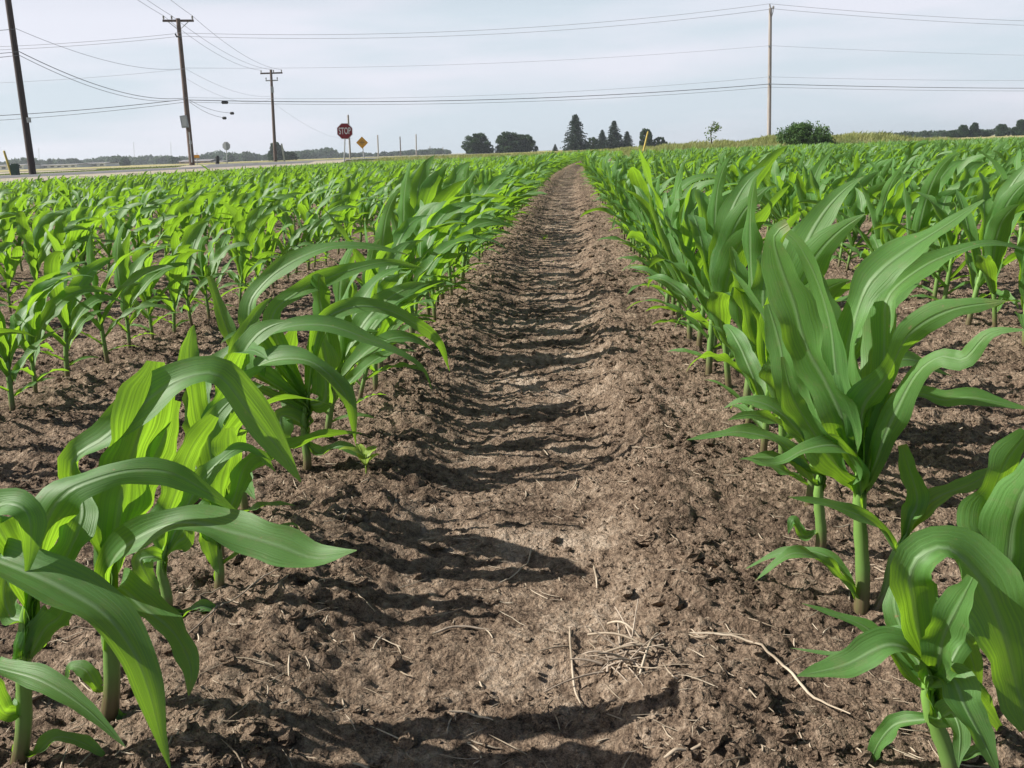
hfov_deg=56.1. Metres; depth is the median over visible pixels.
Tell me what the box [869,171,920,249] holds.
corn plant
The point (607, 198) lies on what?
corn plant
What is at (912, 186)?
corn plant
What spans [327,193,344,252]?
corn plant
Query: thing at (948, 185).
corn plant
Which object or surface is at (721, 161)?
corn plant
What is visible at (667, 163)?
corn field
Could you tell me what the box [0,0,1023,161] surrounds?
sky
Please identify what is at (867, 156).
corn plant
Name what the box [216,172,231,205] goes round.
corn plant
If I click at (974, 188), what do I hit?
corn plant
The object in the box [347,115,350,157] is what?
utility pole
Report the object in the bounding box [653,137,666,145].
broadleaf tree
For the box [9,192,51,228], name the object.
corn plant
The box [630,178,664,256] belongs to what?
corn plant
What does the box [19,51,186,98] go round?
overhead wire
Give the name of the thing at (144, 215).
corn plant
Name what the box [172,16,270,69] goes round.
overhead wire
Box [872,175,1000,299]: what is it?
corn plant
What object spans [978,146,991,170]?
corn plant
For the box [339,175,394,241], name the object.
corn plant
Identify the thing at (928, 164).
corn plant
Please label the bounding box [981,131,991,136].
broadleaf tree
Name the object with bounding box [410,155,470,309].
corn plant
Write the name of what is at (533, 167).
corn plant
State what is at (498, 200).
corn plant
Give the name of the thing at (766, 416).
corn plant
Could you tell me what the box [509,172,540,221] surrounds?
corn plant
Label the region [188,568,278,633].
dry straw
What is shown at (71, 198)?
corn plant
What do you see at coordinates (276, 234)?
corn plant
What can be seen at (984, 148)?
corn plant
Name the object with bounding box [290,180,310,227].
corn plant
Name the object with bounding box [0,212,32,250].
corn plant
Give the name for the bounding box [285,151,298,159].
broadleaf tree
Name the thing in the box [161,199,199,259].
corn plant
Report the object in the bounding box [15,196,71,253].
corn plant
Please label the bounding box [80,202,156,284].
corn plant
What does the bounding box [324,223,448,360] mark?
corn plant
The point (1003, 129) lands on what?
broadleaf tree
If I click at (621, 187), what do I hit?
corn plant
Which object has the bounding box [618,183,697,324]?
corn plant
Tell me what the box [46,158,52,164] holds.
broadleaf tree
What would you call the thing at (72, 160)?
broadleaf tree
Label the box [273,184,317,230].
corn plant
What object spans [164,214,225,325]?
corn plant
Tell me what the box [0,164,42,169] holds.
warehouse
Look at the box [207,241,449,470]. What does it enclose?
corn plant
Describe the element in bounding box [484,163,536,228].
corn plant
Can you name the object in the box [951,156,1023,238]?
corn plant
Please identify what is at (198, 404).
corn plant
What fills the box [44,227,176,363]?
corn plant
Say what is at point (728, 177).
corn plant
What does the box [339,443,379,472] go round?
weed seedling
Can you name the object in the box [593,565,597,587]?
dry straw
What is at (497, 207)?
corn plant
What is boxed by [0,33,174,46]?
overhead wire
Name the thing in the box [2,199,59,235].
corn plant
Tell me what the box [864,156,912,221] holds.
corn plant
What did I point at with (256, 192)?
corn plant
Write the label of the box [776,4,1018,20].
overhead wire
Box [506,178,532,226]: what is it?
corn plant
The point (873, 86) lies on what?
overhead wire
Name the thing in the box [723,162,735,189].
corn plant
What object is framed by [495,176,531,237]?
corn plant
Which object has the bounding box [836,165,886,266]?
corn plant
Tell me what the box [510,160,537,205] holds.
corn plant
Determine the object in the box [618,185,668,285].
corn plant
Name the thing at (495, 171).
corn plant
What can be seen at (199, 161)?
house
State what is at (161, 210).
corn plant
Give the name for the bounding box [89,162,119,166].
warehouse
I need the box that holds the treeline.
[0,127,1011,165]
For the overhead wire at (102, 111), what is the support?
attached to the utility pole at (185, 121)
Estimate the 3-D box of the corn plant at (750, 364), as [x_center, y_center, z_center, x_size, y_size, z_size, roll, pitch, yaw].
[0.473,-0.067,1.559,0.173,0.389,0.435,-4,14,-10]
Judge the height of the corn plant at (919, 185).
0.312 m
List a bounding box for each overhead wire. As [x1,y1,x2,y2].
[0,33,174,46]
[0,99,185,115]
[3,37,170,49]
[3,69,179,82]
[7,102,182,119]
[18,29,184,69]
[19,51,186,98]
[19,55,183,100]
[164,16,255,69]
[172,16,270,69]
[185,9,768,38]
[188,77,762,98]
[194,4,764,34]
[194,17,280,69]
[195,84,766,101]
[200,87,767,104]
[325,46,760,67]
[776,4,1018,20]
[776,87,958,90]
[778,84,959,87]
[779,9,1007,24]
[785,46,997,54]
[791,77,1018,80]
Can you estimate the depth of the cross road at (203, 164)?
66.55 m
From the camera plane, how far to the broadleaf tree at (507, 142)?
193.16 m
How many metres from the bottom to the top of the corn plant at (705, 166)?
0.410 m
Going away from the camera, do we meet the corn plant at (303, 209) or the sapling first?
the corn plant at (303, 209)
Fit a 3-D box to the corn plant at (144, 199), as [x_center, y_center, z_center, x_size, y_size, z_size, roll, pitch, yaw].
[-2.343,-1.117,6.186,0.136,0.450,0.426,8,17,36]
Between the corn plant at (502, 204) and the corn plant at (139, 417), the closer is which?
the corn plant at (139, 417)
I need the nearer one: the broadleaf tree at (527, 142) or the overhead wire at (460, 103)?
the overhead wire at (460, 103)
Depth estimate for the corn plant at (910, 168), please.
7.44 m
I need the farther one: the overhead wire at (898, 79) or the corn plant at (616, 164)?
the overhead wire at (898, 79)
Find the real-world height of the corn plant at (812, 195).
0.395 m
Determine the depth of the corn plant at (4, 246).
3.27 m
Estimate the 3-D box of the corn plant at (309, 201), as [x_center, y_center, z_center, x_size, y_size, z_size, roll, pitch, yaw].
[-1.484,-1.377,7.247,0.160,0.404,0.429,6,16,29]
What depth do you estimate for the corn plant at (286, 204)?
6.48 m
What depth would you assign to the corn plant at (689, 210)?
2.65 m
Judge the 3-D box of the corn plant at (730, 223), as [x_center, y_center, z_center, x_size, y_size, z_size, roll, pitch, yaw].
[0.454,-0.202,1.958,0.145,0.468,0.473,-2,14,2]
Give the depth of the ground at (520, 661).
1.30 m
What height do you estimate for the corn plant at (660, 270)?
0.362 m
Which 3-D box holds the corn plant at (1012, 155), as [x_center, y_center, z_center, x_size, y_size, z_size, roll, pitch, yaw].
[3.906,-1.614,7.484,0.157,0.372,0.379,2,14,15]
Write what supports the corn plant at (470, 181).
on the ground at (520, 661)
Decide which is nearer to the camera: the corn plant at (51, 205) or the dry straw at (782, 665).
the dry straw at (782, 665)
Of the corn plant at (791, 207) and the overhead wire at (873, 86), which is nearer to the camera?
the corn plant at (791, 207)
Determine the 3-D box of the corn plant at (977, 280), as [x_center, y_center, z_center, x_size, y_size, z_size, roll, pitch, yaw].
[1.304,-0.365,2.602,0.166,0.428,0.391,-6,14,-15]
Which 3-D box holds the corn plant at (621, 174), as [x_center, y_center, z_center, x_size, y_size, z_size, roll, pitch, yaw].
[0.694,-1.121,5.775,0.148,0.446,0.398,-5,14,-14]
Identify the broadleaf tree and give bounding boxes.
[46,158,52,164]
[63,158,82,163]
[119,157,130,165]
[168,157,181,163]
[227,153,234,161]
[243,155,256,160]
[267,142,285,160]
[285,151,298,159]
[460,132,495,153]
[495,131,523,152]
[517,134,538,151]
[586,137,597,149]
[639,128,654,146]
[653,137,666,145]
[946,130,958,137]
[958,125,969,137]
[968,122,980,136]
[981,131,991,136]
[995,124,1009,135]
[1011,119,1023,135]
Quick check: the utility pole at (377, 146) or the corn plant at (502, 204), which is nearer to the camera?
the corn plant at (502, 204)
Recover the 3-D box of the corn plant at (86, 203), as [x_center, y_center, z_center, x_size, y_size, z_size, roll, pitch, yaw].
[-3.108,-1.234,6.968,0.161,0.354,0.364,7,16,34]
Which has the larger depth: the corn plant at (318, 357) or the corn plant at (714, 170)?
the corn plant at (714, 170)
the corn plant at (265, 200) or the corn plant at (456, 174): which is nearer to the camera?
the corn plant at (456, 174)
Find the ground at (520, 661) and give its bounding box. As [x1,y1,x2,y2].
[0,135,1023,767]
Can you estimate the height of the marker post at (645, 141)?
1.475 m
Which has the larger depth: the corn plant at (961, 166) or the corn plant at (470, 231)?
the corn plant at (961, 166)
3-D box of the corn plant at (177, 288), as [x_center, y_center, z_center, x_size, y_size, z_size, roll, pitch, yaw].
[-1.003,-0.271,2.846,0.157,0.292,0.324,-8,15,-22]
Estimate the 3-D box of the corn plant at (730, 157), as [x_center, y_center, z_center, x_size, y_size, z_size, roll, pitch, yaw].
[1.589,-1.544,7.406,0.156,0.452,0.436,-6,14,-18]
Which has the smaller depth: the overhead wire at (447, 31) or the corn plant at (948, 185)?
the corn plant at (948, 185)
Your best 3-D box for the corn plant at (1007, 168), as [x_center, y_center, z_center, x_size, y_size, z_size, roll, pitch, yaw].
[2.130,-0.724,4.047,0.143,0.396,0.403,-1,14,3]
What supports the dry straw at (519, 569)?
on the ground at (520, 661)
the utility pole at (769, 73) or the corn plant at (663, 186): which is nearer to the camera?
the corn plant at (663, 186)
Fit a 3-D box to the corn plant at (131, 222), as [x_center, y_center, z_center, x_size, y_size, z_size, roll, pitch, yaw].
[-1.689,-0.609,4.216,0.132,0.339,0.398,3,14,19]
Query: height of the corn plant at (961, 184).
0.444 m
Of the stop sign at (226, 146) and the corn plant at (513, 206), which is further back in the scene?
the stop sign at (226, 146)
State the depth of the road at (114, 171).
45.33 m
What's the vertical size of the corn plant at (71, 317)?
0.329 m
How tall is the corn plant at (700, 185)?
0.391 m
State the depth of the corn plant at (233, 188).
7.64 m
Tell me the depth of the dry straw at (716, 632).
1.01 m
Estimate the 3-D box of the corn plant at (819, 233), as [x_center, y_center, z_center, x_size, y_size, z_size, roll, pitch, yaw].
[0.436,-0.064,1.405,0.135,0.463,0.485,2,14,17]
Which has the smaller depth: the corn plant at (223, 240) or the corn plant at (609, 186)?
the corn plant at (223, 240)
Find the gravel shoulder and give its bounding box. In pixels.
[0,153,486,182]
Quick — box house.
[179,159,220,163]
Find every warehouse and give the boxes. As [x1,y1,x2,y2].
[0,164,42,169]
[41,163,91,168]
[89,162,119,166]
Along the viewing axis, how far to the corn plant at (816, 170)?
4.22 m
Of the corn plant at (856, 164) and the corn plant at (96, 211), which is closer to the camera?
the corn plant at (96, 211)
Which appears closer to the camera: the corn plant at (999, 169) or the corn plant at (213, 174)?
the corn plant at (999, 169)
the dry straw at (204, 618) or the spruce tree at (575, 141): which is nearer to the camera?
the dry straw at (204, 618)
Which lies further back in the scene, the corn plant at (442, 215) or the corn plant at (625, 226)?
the corn plant at (625, 226)
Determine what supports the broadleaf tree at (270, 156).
on the ground at (520, 661)
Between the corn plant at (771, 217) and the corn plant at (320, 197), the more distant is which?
the corn plant at (320, 197)
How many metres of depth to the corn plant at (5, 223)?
4.61 m
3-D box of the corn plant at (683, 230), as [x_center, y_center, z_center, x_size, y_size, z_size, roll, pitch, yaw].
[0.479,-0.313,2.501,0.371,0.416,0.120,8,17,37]
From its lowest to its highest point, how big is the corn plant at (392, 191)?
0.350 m
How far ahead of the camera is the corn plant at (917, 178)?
5.26 m
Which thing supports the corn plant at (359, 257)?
on the ground at (520, 661)
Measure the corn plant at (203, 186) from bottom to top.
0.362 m
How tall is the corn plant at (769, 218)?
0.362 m
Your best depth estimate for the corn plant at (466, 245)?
3.58 m
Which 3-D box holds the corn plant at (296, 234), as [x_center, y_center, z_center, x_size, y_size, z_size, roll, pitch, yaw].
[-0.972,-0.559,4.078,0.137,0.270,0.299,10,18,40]
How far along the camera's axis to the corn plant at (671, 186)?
5.07 m
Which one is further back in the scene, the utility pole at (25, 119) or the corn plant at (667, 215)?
the utility pole at (25, 119)
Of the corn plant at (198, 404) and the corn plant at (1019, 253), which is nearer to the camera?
the corn plant at (198, 404)
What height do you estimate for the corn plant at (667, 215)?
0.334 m
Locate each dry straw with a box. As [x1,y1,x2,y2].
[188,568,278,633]
[352,762,368,767]
[433,625,488,633]
[449,710,492,719]
[496,548,531,584]
[569,628,582,708]
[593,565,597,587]
[664,743,701,757]
[689,632,745,637]
[690,632,850,713]
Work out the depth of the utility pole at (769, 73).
67.63 m
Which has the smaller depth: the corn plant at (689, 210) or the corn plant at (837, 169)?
the corn plant at (689, 210)
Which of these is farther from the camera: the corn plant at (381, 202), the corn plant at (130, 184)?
the corn plant at (130, 184)
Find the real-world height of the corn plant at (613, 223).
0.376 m
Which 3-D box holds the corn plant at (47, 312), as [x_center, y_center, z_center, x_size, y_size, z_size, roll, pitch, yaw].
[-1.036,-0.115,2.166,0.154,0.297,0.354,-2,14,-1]
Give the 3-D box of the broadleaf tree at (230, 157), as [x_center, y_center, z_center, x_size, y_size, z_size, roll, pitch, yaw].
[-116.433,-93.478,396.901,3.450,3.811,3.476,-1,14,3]
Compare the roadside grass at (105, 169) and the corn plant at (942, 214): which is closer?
the corn plant at (942, 214)
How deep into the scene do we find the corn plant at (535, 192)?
6.15 m
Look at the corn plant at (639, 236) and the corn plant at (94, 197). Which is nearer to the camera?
the corn plant at (639, 236)
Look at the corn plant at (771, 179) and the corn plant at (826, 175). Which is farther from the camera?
the corn plant at (826, 175)
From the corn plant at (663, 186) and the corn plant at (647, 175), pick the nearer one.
the corn plant at (647, 175)
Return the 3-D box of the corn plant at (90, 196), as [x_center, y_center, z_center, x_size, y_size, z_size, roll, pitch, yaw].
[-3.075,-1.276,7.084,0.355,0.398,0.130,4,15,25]
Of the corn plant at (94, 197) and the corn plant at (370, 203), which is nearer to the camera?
the corn plant at (370, 203)
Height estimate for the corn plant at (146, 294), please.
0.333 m
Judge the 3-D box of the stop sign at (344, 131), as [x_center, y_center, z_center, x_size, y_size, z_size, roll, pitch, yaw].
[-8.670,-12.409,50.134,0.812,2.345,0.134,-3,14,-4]
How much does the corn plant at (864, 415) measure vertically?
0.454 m
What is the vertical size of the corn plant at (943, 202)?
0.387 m
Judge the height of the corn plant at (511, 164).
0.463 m
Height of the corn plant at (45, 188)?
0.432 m
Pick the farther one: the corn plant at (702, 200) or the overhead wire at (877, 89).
the overhead wire at (877, 89)
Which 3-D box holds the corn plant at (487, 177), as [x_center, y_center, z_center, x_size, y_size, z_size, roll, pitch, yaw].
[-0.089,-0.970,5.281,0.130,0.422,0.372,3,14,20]
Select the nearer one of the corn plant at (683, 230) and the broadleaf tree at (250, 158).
the corn plant at (683, 230)
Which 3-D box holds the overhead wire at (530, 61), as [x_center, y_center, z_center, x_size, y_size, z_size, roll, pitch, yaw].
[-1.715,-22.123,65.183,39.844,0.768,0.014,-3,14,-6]
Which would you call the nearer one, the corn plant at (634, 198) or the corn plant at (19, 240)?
the corn plant at (634, 198)
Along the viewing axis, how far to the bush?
55.68 m
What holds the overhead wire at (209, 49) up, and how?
attached to the utility pole at (185, 121)
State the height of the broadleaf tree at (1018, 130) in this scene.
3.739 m
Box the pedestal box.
[9,164,19,174]
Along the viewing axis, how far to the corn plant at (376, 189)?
5.80 m
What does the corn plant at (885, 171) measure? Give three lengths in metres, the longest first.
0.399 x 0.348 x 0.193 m
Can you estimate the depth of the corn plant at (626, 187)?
4.83 m
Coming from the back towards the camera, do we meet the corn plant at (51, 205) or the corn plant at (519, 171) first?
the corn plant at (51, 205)
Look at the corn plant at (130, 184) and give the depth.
7.62 m
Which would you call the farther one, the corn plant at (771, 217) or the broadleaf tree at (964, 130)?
the broadleaf tree at (964, 130)
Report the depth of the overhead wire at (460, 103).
65.52 m
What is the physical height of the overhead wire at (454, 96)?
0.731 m
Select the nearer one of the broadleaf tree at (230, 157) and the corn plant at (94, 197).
the corn plant at (94, 197)
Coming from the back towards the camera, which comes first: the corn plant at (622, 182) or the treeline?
the treeline
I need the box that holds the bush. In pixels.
[775,120,835,145]
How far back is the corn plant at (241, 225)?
3.51 m
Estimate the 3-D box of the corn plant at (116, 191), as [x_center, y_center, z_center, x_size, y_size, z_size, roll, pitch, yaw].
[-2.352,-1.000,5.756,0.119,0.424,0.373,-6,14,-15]
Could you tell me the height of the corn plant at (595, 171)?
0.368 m
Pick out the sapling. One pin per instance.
(717, 126)
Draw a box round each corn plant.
[0,189,15,207]
[0,195,20,255]
[0,197,37,270]
[0,208,88,288]
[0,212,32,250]
[0,224,31,312]
[0,242,15,252]
[0,245,125,376]
[0,275,92,410]
[0,457,234,767]
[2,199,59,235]
[8,194,45,244]
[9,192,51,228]
[10,261,112,392]
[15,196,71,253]
[32,208,49,266]
[34,179,79,210]
[34,192,56,212]
[42,178,54,210]
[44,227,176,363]
[51,210,102,286]
[54,189,116,247]
[54,194,89,211]
[55,190,102,211]
[56,194,75,210]
[57,208,129,284]
[57,355,356,721]
[63,198,114,280]
[75,187,130,221]
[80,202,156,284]
[83,184,104,224]
[85,206,118,252]
[90,206,176,255]
[99,206,160,262]
[102,198,127,248]
[106,181,125,226]
[107,222,189,349]
[108,230,207,339]
[111,209,167,264]
[118,192,137,219]
[121,187,141,222]
[125,180,147,216]
[125,189,167,235]
[126,180,178,234]
[131,414,270,616]
[147,180,183,228]
[149,183,181,240]
[151,242,200,333]
[157,234,246,302]
[161,192,195,253]
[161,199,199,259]
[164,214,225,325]
[164,228,248,318]
[174,196,222,255]
[175,187,206,238]
[178,325,359,559]
[183,181,201,195]
[184,185,226,218]
[190,187,221,249]
[198,384,299,588]
[200,183,225,215]
[201,165,252,193]
[205,181,235,247]
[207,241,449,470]
[214,297,290,511]
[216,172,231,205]
[216,211,300,283]
[218,205,279,291]
[220,197,244,243]
[220,200,293,288]
[221,273,431,438]
[225,184,246,203]
[226,213,280,304]
[229,186,247,237]
[238,183,298,231]
[239,193,272,219]
[251,216,271,280]
[256,180,292,229]
[260,174,302,230]
[272,205,341,273]
[272,221,313,280]
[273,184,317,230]
[274,178,302,226]
[275,190,348,270]
[277,185,296,234]
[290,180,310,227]
[293,170,338,218]
[297,203,357,267]
[298,175,337,210]
[320,200,344,264]
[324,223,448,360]
[325,198,467,346]
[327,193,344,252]
[330,191,378,254]
[332,241,430,403]
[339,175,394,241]
[339,176,369,251]
[341,174,396,237]
[348,201,369,234]
[352,178,391,242]
[352,200,485,314]
[352,243,441,398]
[356,239,422,390]
[360,183,409,223]
[364,178,399,226]
[374,189,432,368]
[390,202,477,330]
[392,160,505,332]
[394,174,404,211]
[409,167,418,201]
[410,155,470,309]
[425,195,481,320]
[435,161,471,299]
[435,197,514,305]
[443,182,480,254]
[446,178,511,295]
[446,197,503,289]
[454,163,512,280]
[456,167,505,279]
[465,190,511,272]
[468,207,492,268]
[469,197,518,261]
[471,185,503,261]
[474,177,511,207]
[475,172,515,228]
[476,162,523,238]
[476,170,531,245]
[478,171,536,235]
[480,197,510,250]
[481,183,507,256]
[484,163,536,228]
[484,169,517,243]
[484,196,516,248]
[487,165,534,214]
[489,169,535,228]
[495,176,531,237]
[498,159,521,229]
[499,164,545,229]
[505,177,534,228]
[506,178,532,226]
[509,169,532,213]
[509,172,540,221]
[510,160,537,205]
[510,168,532,220]
[513,158,550,205]
[526,164,537,202]
[580,177,683,276]
[587,166,606,200]
[592,173,663,242]
[594,172,615,212]
[597,168,619,221]
[600,152,655,221]
[607,163,622,219]
[608,193,636,253]
[612,171,654,227]
[615,159,647,232]
[615,186,650,260]
[616,170,642,239]
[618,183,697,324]
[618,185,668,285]
[619,175,673,234]
[619,176,675,259]
[620,172,642,239]
[624,179,714,263]
[625,182,661,251]
[626,190,772,314]
[627,185,789,375]
[628,167,716,258]
[628,185,761,338]
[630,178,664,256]
[631,195,683,305]
[632,170,663,265]
[639,149,758,299]
[645,146,789,348]
[647,187,700,331]
[658,210,668,293]
[675,158,776,361]
[684,160,712,190]
[686,176,850,406]
[687,271,950,548]
[694,158,717,198]
[697,165,715,198]
[702,210,847,422]
[707,153,736,197]
[707,166,768,388]
[713,153,731,186]
[713,162,732,192]
[714,157,757,210]
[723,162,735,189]
[723,255,917,451]
[727,155,757,206]
[728,270,929,506]
[730,164,754,182]
[732,155,760,184]
[736,177,791,228]
[738,165,748,179]
[740,160,785,221]
[746,200,1023,614]
[751,158,799,226]
[752,152,769,188]
[756,158,789,229]
[756,170,789,222]
[759,176,864,474]
[766,173,808,232]
[778,165,831,223]
[785,179,824,226]
[788,155,819,180]
[790,444,987,609]
[792,525,1023,767]
[795,182,871,270]
[796,152,837,219]
[803,173,853,211]
[806,169,880,238]
[820,164,845,192]
[821,151,880,185]
[827,166,867,188]
[830,161,851,183]
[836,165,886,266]
[838,179,918,258]
[855,164,987,281]
[860,164,909,256]
[861,153,884,171]
[861,161,875,176]
[863,157,930,216]
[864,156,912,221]
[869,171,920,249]
[872,157,894,208]
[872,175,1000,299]
[897,157,935,174]
[898,166,932,226]
[902,180,924,221]
[903,152,964,301]
[903,172,962,222]
[904,140,926,160]
[905,149,933,181]
[912,154,994,199]
[912,159,940,179]
[917,179,1006,301]
[945,166,987,209]
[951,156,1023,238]
[956,172,1023,324]
[956,428,1023,649]
[967,161,997,232]
[973,149,1023,244]
[974,162,990,174]
[975,165,1023,326]
[977,141,992,172]
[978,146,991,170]
[991,156,1023,231]
[993,163,1014,236]
[995,150,1021,164]
[1006,152,1023,168]
[1014,223,1023,346]
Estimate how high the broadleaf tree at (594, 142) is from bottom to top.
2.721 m
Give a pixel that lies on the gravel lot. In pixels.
(47, 171)
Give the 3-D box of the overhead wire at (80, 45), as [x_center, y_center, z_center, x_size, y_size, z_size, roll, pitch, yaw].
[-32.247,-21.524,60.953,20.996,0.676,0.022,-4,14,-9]
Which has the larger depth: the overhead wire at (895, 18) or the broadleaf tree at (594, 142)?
the broadleaf tree at (594, 142)
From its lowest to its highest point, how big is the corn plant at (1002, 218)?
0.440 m
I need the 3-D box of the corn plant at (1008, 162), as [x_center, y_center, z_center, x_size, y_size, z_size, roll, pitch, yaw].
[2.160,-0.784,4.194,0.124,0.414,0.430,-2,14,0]
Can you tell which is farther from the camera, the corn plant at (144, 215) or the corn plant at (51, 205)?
the corn plant at (51, 205)
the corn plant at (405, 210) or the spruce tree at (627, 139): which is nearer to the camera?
the corn plant at (405, 210)
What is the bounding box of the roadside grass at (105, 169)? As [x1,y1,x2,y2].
[0,158,373,189]
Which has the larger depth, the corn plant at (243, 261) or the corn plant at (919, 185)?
the corn plant at (919, 185)
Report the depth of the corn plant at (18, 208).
6.07 m
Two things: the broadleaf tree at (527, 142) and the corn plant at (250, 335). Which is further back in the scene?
the broadleaf tree at (527, 142)
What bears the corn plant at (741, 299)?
on the ground at (520, 661)
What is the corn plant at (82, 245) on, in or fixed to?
on the ground at (520, 661)
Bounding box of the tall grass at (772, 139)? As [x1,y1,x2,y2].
[522,130,1022,154]
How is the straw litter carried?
on the ground at (520, 661)
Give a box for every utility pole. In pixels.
[5,0,35,173]
[162,15,194,165]
[260,70,282,161]
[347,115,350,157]
[377,135,378,156]
[767,4,773,135]
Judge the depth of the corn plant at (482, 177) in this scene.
5.15 m
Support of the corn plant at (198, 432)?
on the ground at (520, 661)
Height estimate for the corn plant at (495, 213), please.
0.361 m
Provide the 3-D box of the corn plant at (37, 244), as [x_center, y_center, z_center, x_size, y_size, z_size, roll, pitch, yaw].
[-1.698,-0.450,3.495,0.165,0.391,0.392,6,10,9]
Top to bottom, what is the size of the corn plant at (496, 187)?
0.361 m
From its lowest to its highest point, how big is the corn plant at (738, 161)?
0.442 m
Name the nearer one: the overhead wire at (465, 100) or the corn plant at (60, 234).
the corn plant at (60, 234)
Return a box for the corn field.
[0,135,1023,337]
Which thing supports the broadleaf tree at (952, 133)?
on the ground at (520, 661)
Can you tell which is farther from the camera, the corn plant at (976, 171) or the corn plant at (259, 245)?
the corn plant at (976, 171)
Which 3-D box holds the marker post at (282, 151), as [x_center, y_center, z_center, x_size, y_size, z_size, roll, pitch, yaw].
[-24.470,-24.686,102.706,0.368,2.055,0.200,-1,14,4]
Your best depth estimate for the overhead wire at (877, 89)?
70.63 m
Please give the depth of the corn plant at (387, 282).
2.10 m
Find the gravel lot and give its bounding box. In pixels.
[0,169,96,173]
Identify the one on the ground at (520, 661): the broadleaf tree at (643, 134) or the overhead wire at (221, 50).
the broadleaf tree at (643, 134)
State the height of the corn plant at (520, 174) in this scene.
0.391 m
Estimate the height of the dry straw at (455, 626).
0.004 m
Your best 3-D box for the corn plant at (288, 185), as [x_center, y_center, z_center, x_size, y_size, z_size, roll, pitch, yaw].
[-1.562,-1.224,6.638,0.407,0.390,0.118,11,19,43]
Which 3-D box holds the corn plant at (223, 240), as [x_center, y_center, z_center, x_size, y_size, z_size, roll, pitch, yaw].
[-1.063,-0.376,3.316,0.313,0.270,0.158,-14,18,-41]
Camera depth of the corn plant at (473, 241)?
4.19 m
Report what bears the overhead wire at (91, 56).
attached to the utility pole at (25, 119)
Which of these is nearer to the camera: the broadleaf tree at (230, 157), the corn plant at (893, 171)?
the corn plant at (893, 171)
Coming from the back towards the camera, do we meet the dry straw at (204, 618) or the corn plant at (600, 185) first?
the corn plant at (600, 185)
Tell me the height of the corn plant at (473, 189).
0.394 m
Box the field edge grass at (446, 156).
[373,147,663,160]
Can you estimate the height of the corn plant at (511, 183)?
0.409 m
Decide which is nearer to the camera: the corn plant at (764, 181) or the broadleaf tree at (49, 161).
the corn plant at (764, 181)
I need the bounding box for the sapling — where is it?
[704,121,721,143]
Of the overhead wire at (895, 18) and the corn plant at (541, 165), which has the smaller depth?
the corn plant at (541, 165)
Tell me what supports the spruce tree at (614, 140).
on the ground at (520, 661)
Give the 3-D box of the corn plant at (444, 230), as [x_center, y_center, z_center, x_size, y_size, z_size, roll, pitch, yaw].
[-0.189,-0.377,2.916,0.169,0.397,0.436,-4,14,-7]
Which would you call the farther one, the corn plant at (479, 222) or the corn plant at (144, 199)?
the corn plant at (144, 199)
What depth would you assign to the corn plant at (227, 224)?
5.48 m
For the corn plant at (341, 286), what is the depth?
1.89 m
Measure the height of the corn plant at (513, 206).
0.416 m
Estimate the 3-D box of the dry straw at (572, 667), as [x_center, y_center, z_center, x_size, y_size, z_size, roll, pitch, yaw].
[0.064,0.293,1.004,0.006,0.014,0.157,-2,14,-1]
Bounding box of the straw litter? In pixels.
[0,207,1022,767]
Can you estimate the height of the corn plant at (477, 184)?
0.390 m
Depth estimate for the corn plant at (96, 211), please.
5.47 m
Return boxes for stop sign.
[222,142,229,163]
[337,123,352,162]
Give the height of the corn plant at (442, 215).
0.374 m
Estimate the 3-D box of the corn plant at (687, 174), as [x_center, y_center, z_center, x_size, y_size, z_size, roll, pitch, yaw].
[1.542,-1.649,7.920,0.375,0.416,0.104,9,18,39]
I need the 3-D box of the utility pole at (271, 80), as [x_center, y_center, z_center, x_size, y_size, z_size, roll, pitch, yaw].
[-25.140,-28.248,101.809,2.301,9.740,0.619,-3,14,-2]
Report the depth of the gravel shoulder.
35.66 m
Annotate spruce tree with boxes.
[560,114,590,150]
[593,130,606,149]
[602,120,625,148]
[621,131,634,147]
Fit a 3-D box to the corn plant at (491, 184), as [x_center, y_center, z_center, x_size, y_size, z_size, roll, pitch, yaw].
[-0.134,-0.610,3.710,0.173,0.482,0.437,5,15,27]
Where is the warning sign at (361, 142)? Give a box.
[356,137,367,158]
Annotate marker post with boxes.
[3,150,10,174]
[281,143,284,160]
[643,132,648,151]
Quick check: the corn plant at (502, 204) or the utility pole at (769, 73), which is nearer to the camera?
the corn plant at (502, 204)
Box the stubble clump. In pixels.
[544,599,673,692]
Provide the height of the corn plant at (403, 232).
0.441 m
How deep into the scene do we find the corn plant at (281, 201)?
6.27 m
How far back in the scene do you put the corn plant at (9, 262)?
3.36 m
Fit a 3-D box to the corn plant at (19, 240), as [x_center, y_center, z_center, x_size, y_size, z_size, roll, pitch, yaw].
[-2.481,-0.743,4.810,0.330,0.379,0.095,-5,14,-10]
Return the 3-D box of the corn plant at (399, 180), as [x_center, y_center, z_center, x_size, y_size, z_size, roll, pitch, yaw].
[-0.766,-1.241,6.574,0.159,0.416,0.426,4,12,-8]
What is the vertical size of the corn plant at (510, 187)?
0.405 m
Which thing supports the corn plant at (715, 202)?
on the ground at (520, 661)
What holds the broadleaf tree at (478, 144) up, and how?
on the ground at (520, 661)
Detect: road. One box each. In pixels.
[0,153,482,177]
[2,155,464,171]
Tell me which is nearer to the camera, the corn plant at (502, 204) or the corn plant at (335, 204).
the corn plant at (335, 204)
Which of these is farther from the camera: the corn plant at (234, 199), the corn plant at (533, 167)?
the corn plant at (533, 167)
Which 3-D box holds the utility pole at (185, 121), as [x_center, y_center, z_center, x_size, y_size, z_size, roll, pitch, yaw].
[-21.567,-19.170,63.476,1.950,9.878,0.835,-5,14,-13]

